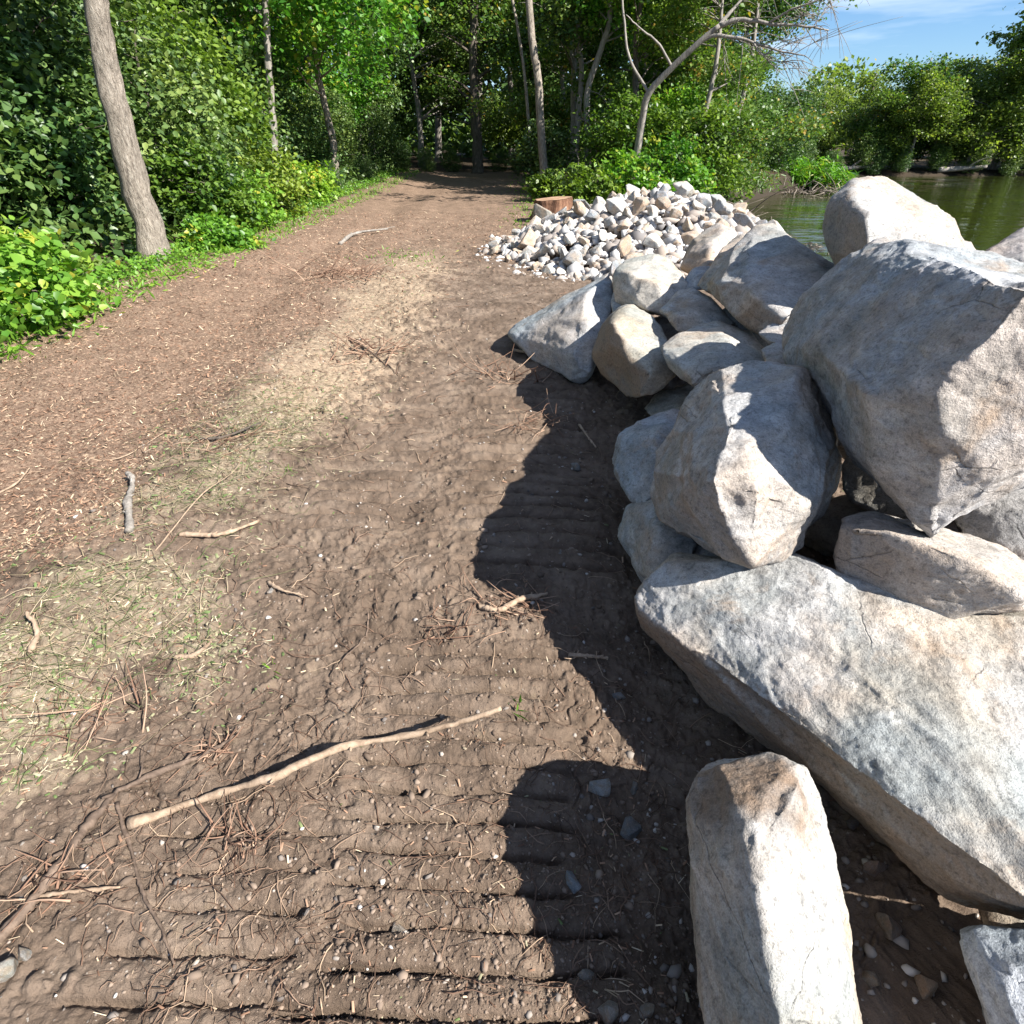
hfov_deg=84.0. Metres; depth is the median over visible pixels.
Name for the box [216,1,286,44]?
broadleaf tree
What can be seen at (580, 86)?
slender tree
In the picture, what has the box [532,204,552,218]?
stone
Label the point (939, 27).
sky
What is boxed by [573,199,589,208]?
rubble stone
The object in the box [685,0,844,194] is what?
broadleaf tree
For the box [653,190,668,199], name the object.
rubble stone
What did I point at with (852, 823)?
stone
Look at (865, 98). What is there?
broadleaf tree
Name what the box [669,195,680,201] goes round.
rubble stone
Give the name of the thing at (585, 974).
stone
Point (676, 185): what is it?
rubble stone
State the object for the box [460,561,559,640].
root tangle
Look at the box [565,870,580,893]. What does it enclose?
stone
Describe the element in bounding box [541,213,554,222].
rubble stone
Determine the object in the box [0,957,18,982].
stone
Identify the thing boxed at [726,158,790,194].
shrub
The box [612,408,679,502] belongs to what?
boulder
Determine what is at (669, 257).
rubble stone
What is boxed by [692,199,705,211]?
rubble stone
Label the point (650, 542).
boulder
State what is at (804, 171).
reeds
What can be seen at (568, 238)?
rubble stone
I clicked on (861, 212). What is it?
boulder
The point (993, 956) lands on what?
boulder
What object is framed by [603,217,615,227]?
rubble stone
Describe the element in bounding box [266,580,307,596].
stick
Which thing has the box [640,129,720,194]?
shrub
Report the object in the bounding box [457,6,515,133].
broadleaf tree
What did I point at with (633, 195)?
rubble stone
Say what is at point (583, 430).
stick
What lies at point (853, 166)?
fallen log
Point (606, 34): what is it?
slender tree
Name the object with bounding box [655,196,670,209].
rubble stone
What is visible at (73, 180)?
shrub
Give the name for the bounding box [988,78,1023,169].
broadleaf tree
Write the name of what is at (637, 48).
broadleaf tree
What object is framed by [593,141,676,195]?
shrub
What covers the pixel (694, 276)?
boulder
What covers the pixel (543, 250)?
rubble stone
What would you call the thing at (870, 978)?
stone
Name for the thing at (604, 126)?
shrub
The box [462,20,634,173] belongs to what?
broadleaf tree
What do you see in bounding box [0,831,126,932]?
root tangle
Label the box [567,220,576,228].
rubble stone
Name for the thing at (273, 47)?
broadleaf tree
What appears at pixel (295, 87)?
shrub
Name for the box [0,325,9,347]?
shrub
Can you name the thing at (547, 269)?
rubble stone
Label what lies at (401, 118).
broadleaf tree
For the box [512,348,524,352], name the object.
branch
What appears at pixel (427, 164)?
shrub
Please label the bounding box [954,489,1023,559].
boulder
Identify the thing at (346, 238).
stick
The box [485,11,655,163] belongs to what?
broadleaf tree
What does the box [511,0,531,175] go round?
slender tree
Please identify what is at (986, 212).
river
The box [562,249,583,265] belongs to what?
rubble stone
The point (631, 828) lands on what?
stone
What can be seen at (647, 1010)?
stone
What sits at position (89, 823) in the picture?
root
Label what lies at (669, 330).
boulder
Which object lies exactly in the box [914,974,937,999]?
stone
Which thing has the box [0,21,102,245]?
shrub
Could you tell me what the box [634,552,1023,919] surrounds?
boulder
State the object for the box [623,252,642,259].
rubble stone
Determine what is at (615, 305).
boulder
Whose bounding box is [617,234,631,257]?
rubble stone
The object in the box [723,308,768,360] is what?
boulder
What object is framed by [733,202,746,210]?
rubble stone
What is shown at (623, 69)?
broadleaf tree
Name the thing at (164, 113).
shrub
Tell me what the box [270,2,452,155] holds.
broadleaf tree
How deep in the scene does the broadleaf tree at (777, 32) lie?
30.22 m
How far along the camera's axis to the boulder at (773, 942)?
1.10 m
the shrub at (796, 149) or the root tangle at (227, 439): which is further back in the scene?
the shrub at (796, 149)
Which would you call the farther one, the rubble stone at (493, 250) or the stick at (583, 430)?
the rubble stone at (493, 250)
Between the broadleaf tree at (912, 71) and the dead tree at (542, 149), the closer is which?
the dead tree at (542, 149)
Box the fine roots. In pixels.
[0,229,753,1023]
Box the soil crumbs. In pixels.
[0,266,834,1023]
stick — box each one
[0,467,30,492]
[24,611,40,653]
[83,430,166,464]
[126,706,501,829]
[155,459,241,550]
[173,640,212,658]
[178,519,259,537]
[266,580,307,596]
[338,226,394,244]
[578,424,595,447]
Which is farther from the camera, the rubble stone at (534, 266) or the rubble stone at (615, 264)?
the rubble stone at (534, 266)
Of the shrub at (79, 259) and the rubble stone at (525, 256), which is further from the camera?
the rubble stone at (525, 256)
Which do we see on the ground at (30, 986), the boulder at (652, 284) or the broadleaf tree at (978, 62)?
the broadleaf tree at (978, 62)
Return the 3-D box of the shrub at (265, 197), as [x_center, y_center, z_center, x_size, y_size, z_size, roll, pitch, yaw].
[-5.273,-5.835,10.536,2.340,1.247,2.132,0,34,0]
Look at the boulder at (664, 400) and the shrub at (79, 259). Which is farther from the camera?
the shrub at (79, 259)
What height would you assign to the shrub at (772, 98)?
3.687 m
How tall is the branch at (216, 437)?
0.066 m
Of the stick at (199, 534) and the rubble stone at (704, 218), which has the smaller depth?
the stick at (199, 534)
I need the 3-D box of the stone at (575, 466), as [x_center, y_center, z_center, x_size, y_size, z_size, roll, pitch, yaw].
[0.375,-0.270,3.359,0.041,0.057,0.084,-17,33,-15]
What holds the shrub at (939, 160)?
on the ground at (30, 986)
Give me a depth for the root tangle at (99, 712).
1.83 m
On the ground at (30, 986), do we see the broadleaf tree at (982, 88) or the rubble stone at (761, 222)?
the broadleaf tree at (982, 88)
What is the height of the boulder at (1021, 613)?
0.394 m
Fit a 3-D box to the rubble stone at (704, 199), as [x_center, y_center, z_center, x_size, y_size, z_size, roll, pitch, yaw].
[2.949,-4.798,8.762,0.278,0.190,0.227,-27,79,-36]
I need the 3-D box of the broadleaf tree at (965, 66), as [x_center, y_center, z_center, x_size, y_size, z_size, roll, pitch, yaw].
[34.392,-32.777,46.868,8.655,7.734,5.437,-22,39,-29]
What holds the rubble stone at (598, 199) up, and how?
on the rubble fill
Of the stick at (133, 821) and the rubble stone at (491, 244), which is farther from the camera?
the rubble stone at (491, 244)
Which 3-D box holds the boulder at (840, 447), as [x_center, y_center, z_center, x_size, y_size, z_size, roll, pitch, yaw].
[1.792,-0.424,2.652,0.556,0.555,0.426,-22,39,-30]
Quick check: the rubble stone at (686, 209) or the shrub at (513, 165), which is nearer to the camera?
the rubble stone at (686, 209)
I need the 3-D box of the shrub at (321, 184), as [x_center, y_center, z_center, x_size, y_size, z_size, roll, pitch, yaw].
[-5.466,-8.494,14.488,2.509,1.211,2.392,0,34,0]
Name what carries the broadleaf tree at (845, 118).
on the ground at (30, 986)
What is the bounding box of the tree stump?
[528,196,572,219]
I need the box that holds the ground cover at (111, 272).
[0,167,408,341]
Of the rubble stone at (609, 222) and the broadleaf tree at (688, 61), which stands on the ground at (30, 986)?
the broadleaf tree at (688, 61)
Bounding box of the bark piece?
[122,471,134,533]
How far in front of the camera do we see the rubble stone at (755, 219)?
8.81 m
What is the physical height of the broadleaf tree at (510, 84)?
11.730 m
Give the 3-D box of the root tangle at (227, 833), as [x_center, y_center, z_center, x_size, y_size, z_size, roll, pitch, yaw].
[-0.718,0.855,1.496,0.332,0.134,0.260,0,34,0]
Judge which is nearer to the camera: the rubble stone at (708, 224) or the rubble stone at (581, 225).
the rubble stone at (708, 224)
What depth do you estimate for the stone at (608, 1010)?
1.23 m
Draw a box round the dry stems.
[0,363,435,794]
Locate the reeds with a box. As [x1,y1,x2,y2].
[759,153,862,190]
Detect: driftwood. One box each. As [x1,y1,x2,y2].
[724,198,794,236]
[771,170,846,195]
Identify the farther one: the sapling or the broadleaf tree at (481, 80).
the broadleaf tree at (481, 80)
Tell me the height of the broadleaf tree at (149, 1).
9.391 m
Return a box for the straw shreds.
[0,209,746,1023]
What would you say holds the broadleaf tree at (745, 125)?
on the ground at (30, 986)
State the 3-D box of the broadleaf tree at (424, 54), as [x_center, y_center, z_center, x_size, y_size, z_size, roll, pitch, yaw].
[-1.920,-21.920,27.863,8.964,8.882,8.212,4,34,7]
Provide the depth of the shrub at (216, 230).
8.76 m
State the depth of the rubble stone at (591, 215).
8.80 m
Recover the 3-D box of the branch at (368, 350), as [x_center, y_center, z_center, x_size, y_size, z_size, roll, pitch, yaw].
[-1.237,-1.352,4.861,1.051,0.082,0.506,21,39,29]
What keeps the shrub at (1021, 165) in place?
on the ground at (30, 986)
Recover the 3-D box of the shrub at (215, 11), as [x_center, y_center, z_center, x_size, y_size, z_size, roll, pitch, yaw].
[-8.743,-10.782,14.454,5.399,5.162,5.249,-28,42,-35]
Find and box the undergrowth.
[0,157,406,265]
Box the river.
[746,176,1023,262]
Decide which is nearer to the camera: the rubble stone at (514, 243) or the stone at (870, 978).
the stone at (870, 978)
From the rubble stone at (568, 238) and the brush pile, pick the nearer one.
the rubble stone at (568, 238)
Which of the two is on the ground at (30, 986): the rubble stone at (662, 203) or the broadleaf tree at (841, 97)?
the broadleaf tree at (841, 97)
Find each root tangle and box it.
[0,652,173,779]
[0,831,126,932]
[132,406,301,456]
[166,719,242,782]
[177,789,302,887]
[258,249,405,284]
[294,321,421,365]
[403,587,494,652]
[446,342,552,396]
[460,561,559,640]
[482,394,574,444]
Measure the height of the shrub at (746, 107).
4.538 m
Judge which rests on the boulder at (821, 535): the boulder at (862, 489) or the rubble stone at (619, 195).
the boulder at (862, 489)
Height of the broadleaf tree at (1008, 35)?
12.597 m
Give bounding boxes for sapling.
[574,83,620,174]
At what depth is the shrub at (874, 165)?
43.96 m
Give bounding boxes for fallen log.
[840,156,869,169]
[936,156,991,172]
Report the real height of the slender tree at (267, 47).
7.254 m
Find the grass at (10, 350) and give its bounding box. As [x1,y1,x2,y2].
[0,170,563,368]
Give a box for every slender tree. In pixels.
[152,0,450,181]
[206,0,303,168]
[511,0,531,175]
[537,0,653,175]
[556,0,663,173]
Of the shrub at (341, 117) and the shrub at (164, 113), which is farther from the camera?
the shrub at (341, 117)
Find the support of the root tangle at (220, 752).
on the ground at (30, 986)
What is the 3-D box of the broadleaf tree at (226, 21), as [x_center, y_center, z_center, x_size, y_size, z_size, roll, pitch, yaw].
[-15.138,-28.869,32.367,14.343,15.239,13.139,3,34,4]
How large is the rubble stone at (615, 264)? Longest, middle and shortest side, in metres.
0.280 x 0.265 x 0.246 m
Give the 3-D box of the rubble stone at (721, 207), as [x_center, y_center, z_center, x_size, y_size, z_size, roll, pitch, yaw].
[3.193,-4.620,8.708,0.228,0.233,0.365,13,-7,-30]
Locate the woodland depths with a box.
[10,7,664,159]
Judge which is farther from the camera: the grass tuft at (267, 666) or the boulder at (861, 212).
the boulder at (861, 212)
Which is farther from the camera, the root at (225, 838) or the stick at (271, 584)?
the stick at (271, 584)
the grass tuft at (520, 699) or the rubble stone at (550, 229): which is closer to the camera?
the grass tuft at (520, 699)
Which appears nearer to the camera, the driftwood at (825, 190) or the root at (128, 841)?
the root at (128, 841)
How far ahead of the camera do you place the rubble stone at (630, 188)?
9.91 m
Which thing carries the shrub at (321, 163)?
on the ground at (30, 986)
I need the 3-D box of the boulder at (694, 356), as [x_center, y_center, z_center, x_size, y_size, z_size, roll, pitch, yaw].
[1.167,-0.918,3.327,0.571,0.305,1.168,12,35,18]
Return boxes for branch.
[196,422,260,439]
[341,335,407,375]
[478,592,547,613]
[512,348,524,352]
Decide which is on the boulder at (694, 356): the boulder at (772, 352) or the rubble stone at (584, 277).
the boulder at (772, 352)
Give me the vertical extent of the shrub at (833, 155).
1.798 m
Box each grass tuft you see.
[260,661,280,674]
[316,246,458,268]
[508,694,530,722]
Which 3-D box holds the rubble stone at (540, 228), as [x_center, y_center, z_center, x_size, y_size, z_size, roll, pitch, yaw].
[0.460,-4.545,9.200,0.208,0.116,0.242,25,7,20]
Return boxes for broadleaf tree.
[31,0,218,75]
[83,0,175,263]
[198,4,262,69]
[201,0,347,149]
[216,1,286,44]
[239,0,405,155]
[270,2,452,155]
[272,0,426,153]
[321,1,432,158]
[344,0,496,167]
[396,0,558,124]
[400,0,468,161]
[440,0,568,163]
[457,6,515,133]
[459,0,592,169]
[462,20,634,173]
[479,0,637,167]
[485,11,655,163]
[539,1,659,134]
[542,11,620,167]
[556,0,771,140]
[567,0,727,182]
[623,26,731,107]
[631,0,829,182]
[676,0,799,146]
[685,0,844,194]
[695,0,837,103]
[752,78,796,108]
[799,83,855,151]
[805,100,854,161]
[809,87,849,162]
[839,64,901,151]
[839,85,916,169]
[856,99,922,168]
[868,62,975,171]
[875,51,969,169]
[900,54,983,166]
[921,50,997,165]
[923,71,992,170]
[928,51,1023,171]
[945,1,1023,169]
[948,36,1023,170]
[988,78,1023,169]
[994,25,1023,166]
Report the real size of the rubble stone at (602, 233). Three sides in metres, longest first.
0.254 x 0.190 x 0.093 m
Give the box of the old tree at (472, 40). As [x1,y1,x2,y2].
[413,0,530,173]
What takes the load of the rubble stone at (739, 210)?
on the rubble fill
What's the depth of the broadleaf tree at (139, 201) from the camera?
7.29 m
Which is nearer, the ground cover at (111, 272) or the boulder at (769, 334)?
the boulder at (769, 334)
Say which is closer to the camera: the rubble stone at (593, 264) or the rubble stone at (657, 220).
the rubble stone at (593, 264)
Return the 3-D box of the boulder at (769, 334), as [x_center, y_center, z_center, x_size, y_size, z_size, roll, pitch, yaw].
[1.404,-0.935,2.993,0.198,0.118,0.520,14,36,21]
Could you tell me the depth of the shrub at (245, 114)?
11.65 m
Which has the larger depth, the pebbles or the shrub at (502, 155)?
the shrub at (502, 155)
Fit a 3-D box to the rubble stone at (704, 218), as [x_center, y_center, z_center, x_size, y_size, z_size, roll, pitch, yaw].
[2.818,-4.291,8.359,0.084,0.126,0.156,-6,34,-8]
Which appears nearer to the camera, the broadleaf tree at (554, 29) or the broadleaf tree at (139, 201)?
the broadleaf tree at (139, 201)
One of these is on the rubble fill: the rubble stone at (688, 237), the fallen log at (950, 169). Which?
the rubble stone at (688, 237)
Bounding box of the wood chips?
[0,209,834,1023]
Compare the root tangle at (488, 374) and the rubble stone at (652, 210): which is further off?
the rubble stone at (652, 210)
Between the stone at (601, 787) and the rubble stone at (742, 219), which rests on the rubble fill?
the rubble stone at (742, 219)
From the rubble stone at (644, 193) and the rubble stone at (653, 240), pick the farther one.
the rubble stone at (644, 193)
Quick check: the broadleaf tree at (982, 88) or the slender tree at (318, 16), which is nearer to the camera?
the slender tree at (318, 16)
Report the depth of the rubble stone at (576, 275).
7.70 m
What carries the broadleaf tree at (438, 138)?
on the ground at (30, 986)
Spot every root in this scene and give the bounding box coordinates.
[0,733,239,944]
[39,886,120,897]
[66,672,162,737]
[114,801,175,964]
[179,829,294,859]
[330,613,369,675]
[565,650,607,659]
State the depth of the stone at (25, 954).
1.29 m
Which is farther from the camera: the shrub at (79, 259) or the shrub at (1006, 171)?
the shrub at (1006, 171)
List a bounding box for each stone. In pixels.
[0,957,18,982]
[18,947,31,960]
[391,922,404,931]
[488,240,497,248]
[488,245,498,254]
[500,245,508,251]
[504,254,510,262]
[511,229,520,235]
[511,239,518,247]
[517,229,538,248]
[521,245,536,254]
[521,253,529,262]
[526,215,540,225]
[531,261,539,270]
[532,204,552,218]
[532,244,550,259]
[534,224,544,233]
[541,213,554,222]
[541,265,554,273]
[545,224,555,233]
[556,206,566,214]
[556,268,566,273]
[558,246,566,254]
[560,248,567,259]
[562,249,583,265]
[563,211,572,216]
[563,217,573,224]
[564,233,573,244]
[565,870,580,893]
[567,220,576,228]
[571,463,580,470]
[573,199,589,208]
[573,201,586,216]
[573,272,580,278]
[577,223,584,228]
[577,969,595,980]
[578,236,589,245]
[580,244,588,254]
[580,273,590,280]
[585,209,598,223]
[588,778,610,796]
[589,244,601,254]
[589,262,597,267]
[592,196,605,207]
[594,272,600,280]
[597,229,606,240]
[598,1000,618,1023]
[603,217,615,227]
[606,197,627,214]
[607,191,616,198]
[608,259,624,276]
[612,692,625,699]
[615,193,623,199]
[617,220,628,231]
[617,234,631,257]
[620,816,641,840]
[622,207,631,218]
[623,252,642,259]
[626,184,640,193]
[627,190,640,200]
[630,216,637,223]
[630,781,637,794]
[632,196,649,215]
[636,218,646,225]
[639,1002,654,1018]
[641,190,647,196]
[641,222,648,230]
[642,233,665,248]
[646,205,657,215]
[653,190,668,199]
[653,216,663,224]
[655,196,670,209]
[659,183,670,192]
[665,225,674,232]
[665,255,672,260]
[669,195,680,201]
[669,208,682,217]
[672,181,695,196]
[675,184,690,197]
[681,231,699,244]
[682,206,688,212]
[682,217,693,231]
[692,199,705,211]
[695,193,711,208]
[700,215,708,220]
[704,222,713,227]
[707,212,716,220]
[710,194,725,204]
[711,199,732,215]
[716,218,729,226]
[732,207,746,213]
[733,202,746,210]
[733,213,753,227]
[752,217,759,222]
[755,220,767,224]
[768,220,782,228]
[846,816,859,830]
[862,971,879,986]
[863,860,888,876]
[875,912,901,940]
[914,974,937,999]
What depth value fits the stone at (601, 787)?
1.70 m
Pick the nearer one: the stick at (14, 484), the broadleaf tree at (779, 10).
the stick at (14, 484)
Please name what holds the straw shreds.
on the ground at (30, 986)
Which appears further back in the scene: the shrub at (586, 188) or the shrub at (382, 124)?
the shrub at (382, 124)
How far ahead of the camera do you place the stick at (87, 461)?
3.29 m
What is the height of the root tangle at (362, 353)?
0.387 m
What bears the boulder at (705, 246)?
on the boulder at (694, 276)
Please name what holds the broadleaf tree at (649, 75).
on the ground at (30, 986)
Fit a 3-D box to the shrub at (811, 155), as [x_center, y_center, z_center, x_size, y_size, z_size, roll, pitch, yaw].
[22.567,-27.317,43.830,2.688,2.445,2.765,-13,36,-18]
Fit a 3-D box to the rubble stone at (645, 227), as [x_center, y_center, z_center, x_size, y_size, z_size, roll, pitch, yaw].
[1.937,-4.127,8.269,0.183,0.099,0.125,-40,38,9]
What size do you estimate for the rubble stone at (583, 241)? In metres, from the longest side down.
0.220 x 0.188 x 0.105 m
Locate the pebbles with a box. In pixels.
[0,277,979,1023]
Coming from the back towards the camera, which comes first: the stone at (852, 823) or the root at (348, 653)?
the root at (348, 653)
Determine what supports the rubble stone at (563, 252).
on the rubble fill
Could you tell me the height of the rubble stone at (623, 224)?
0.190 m
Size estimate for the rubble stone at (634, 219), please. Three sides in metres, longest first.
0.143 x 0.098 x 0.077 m
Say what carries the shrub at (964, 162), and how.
on the ground at (30, 986)
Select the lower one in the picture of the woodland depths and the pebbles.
the pebbles
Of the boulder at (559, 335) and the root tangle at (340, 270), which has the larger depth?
the root tangle at (340, 270)
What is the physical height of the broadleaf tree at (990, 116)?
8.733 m
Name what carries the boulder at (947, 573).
on the boulder at (894, 724)
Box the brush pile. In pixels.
[701,178,796,219]
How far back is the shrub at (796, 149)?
33.86 m
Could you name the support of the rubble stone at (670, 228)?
on the rubble fill
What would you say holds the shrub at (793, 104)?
on the ground at (30, 986)
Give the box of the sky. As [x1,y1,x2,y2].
[293,0,1023,119]
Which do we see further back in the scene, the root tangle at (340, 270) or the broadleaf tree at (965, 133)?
the broadleaf tree at (965, 133)
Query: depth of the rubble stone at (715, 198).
8.85 m
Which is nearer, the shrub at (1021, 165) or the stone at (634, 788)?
the stone at (634, 788)
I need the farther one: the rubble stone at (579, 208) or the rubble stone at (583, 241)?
the rubble stone at (579, 208)
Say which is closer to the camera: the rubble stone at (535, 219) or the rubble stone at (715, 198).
the rubble stone at (715, 198)
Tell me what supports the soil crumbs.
on the ground at (30, 986)
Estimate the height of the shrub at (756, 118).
4.218 m
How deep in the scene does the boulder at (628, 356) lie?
3.56 m
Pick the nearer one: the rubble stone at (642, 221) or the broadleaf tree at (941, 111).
the rubble stone at (642, 221)
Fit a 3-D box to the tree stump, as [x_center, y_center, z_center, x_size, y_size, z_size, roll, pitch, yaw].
[0.900,-6.613,12.491,1.218,0.534,1.229,-15,37,-22]
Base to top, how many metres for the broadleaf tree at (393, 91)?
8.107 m
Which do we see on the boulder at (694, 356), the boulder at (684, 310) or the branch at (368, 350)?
the boulder at (684, 310)
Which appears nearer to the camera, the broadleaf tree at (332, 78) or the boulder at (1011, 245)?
the boulder at (1011, 245)
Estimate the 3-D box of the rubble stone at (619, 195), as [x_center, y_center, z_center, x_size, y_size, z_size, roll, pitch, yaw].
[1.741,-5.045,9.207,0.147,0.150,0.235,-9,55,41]
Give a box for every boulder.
[508,273,612,383]
[592,304,675,397]
[611,292,621,311]
[612,253,687,315]
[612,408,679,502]
[617,499,696,581]
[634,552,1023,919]
[644,383,693,415]
[650,360,841,568]
[654,316,679,339]
[659,288,734,331]
[661,321,763,386]
[680,223,736,273]
[685,266,709,289]
[685,752,862,1023]
[694,543,719,556]
[697,234,744,290]
[706,223,833,334]
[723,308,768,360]
[759,323,786,344]
[761,342,784,363]
[782,237,1023,537]
[804,495,864,557]
[822,176,967,265]
[833,511,1023,618]
[835,429,846,459]
[841,455,908,519]
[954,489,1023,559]
[959,922,1023,1023]
[965,241,975,249]
[979,910,1023,925]
[985,227,1023,261]
[1004,611,1023,616]
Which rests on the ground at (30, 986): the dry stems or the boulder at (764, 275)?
the dry stems
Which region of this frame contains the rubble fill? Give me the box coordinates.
[475,187,755,282]
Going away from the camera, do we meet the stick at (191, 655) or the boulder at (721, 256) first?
the stick at (191, 655)
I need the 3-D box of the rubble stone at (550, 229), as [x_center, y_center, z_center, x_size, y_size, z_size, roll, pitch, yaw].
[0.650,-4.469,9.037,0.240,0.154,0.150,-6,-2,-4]
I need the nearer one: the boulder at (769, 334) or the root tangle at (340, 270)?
the boulder at (769, 334)
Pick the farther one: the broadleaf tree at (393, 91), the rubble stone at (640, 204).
the broadleaf tree at (393, 91)
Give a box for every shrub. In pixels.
[0,0,129,245]
[0,0,139,209]
[0,0,176,239]
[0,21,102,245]
[0,214,54,293]
[0,214,121,343]
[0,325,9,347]
[2,0,168,181]
[8,227,110,287]
[18,0,266,237]
[111,0,303,190]
[123,0,287,155]
[146,130,268,230]
[173,207,275,253]
[177,159,293,232]
[207,37,319,166]
[211,134,323,218]
[254,42,314,158]
[262,91,354,181]
[270,150,348,204]
[287,81,365,176]
[316,159,344,188]
[341,101,404,172]
[354,154,377,180]
[390,139,413,171]
[415,146,437,171]
[438,146,462,171]
[486,148,510,171]
[507,112,584,186]
[507,152,522,173]
[521,165,570,200]
[553,159,627,203]
[569,76,693,194]
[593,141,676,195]
[630,99,759,203]
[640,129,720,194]
[646,74,743,193]
[652,40,761,190]
[679,81,768,177]
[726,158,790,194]
[739,82,786,172]
[760,84,834,170]
[764,104,808,160]
[795,141,821,162]
[819,149,845,167]
[845,134,878,171]
[863,145,892,174]
[885,143,914,171]
[924,143,951,170]
[954,141,995,173]
[995,149,1023,175]
[1018,146,1023,173]
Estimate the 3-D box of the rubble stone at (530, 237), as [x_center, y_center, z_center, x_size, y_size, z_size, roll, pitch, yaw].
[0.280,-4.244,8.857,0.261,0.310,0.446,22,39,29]
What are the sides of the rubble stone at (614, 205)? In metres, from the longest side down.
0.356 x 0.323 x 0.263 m
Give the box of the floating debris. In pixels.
[795,238,828,254]
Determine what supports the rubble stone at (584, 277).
on the rubble fill
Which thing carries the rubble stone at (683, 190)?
on the rubble fill
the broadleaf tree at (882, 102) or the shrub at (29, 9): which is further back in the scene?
the broadleaf tree at (882, 102)
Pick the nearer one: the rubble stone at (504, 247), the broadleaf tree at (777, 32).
the rubble stone at (504, 247)
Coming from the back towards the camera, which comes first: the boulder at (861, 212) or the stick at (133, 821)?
the boulder at (861, 212)
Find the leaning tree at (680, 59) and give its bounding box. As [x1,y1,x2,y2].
[621,0,899,179]
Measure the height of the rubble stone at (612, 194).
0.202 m
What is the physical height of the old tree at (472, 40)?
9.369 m
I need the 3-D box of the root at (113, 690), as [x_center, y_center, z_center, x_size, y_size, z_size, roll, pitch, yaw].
[-1.316,0.622,1.882,0.454,0.057,0.075,19,38,27]
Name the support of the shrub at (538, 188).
on the ground at (30, 986)
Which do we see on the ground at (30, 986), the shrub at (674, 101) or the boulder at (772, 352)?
the shrub at (674, 101)
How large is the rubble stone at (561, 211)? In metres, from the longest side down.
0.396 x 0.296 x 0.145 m
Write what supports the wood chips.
on the ground at (30, 986)
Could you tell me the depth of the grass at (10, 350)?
7.04 m
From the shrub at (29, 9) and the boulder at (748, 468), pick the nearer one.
the boulder at (748, 468)
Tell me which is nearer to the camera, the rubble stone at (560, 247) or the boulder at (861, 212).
the boulder at (861, 212)
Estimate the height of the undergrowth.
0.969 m
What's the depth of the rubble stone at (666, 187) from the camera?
9.03 m
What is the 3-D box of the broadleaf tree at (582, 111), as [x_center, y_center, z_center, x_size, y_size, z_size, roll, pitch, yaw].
[4.029,-25.389,31.201,8.125,11.259,9.868,3,34,5]
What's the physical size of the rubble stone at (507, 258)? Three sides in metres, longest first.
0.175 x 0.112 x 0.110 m
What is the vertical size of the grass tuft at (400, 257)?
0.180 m
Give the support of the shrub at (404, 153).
on the ground at (30, 986)
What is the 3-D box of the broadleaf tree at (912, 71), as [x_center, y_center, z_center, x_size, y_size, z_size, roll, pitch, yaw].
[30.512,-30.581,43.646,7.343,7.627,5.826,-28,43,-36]
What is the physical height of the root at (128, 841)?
0.031 m
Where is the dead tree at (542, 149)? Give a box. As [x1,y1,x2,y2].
[525,0,547,185]
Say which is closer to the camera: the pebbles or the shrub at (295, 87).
the pebbles
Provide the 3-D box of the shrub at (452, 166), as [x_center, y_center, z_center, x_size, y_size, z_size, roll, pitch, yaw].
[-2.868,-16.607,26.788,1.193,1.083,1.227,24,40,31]
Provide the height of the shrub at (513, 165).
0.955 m
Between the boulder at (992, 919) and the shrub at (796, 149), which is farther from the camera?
the shrub at (796, 149)
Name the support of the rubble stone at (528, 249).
on the rubble fill
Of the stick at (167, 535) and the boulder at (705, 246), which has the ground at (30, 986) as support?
the stick at (167, 535)
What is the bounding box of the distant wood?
[321,55,1005,154]
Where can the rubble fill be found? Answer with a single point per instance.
(610, 243)
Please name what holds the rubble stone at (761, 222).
on the rubble fill
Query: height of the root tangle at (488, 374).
0.338 m
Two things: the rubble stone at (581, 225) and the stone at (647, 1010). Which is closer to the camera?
the stone at (647, 1010)
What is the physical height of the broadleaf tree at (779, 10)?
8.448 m
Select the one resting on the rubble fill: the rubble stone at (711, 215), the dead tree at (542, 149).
the rubble stone at (711, 215)
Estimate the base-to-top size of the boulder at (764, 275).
0.552 m
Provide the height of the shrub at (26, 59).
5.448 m
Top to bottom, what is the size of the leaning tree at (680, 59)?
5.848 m
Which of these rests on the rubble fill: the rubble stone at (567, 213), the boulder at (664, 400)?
the rubble stone at (567, 213)
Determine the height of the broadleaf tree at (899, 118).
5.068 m
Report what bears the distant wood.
on the ground at (30, 986)
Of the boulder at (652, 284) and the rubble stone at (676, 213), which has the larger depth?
the rubble stone at (676, 213)
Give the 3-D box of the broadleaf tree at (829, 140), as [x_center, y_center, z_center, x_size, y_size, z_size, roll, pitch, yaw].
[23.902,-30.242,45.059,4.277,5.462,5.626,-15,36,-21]
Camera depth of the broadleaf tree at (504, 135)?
28.16 m
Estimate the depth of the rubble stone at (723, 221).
8.27 m
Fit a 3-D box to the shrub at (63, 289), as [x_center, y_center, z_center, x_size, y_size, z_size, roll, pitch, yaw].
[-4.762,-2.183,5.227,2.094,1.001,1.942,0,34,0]
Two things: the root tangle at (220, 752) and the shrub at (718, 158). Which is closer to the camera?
the root tangle at (220, 752)
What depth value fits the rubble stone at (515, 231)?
9.92 m
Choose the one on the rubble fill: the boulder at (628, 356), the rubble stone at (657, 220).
the rubble stone at (657, 220)
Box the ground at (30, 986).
[0,142,1023,1023]
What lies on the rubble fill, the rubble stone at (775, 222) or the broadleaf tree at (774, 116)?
the rubble stone at (775, 222)
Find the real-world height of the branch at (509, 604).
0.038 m
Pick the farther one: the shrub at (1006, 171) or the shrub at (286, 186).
the shrub at (1006, 171)
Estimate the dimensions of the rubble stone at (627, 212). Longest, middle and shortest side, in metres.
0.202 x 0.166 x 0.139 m

